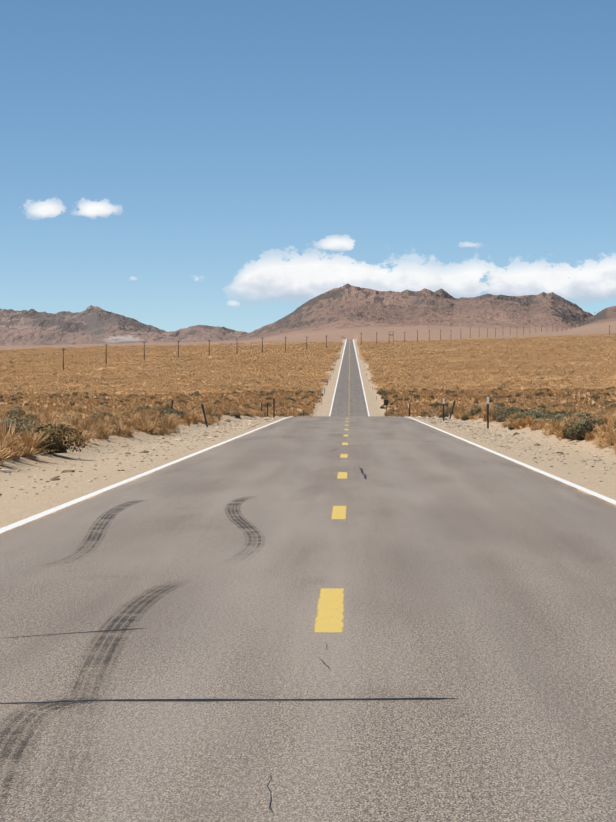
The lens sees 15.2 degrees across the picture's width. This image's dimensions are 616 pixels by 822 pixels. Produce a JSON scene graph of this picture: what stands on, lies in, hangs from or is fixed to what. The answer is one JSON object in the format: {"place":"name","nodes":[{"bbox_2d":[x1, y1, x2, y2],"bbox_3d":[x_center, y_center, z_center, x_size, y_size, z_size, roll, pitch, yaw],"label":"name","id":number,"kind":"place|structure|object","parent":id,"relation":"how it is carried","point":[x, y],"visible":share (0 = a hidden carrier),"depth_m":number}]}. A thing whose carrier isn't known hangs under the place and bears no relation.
{"place":"outdoors","nodes":[
{"label":"outdoors","id":0,"kind":"place"},
{"bbox_2d":[0,339,615,821],"bbox_3d":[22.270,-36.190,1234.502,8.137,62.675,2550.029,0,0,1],"label":"road asphalt","id":1,"kind":"structure","parent":0,"point":[462,573],"depth_m":13.28},
{"bbox_2d":[0,496,262,818],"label":"tyre marks","id":2,"kind":"object","parent":1,"relation":"on","point":[26,739],"visible":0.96,"depth_m":12.76},
{"bbox_2d":[0,339,346,532],"bbox_3d":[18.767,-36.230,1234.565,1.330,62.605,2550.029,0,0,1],"label":"edge line","id":3,"kind":"object","parent":1,"relation":"on","point":[33,517],"visible":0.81,"depth_m":34.81},
{"bbox_2d":[0,448,519,813],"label":"pavement cracks","id":4,"kind":"object","parent":1,"relation":"on","point":[212,700],"visible":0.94,"depth_m":10.63},
{"bbox_2d":[314,344,349,631],"bbox_3d":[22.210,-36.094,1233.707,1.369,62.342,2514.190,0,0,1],"label":"dashes","id":5,"kind":"structure","parent":1,"relation":"on","point":[330,611],"depth_m":15.43},
{"bbox_2d":[353,339,615,504],"bbox_3d":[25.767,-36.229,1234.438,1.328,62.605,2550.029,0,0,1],"label":"edge line","id":6,"kind":"object","parent":1,"relation":"on","point":[605,498],"visible":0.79,"depth_m":44.84},
{"bbox_2d":[0,284,615,527],"bbox_3d":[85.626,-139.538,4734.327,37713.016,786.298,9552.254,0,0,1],"label":"desert ground","id":7,"kind":"structure","parent":0,"point":[342,314],"depth_m":2578.36},
{"bbox_2d":[201,404,207,426],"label":"leaning post","id":8,"kind":"object","parent":7,"relation":"on","point":[202,406],"visible":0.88,"depth_m":101.04},
{"bbox_2d":[273,398,274,417],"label":"post","id":9,"kind":"object","parent":7,"relation":"on","point":[273,407],"visible":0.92,"depth_m":141.00},
{"bbox_2d":[487,397,488,428],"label":"delineator","id":10,"kind":"object","parent":7,"relation":"on","point":[487,412],"visible":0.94,"depth_m":99.81},
{"bbox_2d":[0,0,615,332],"label":"sky","id":11,"kind":"structure","parent":0,"point":[167,165]}
]}

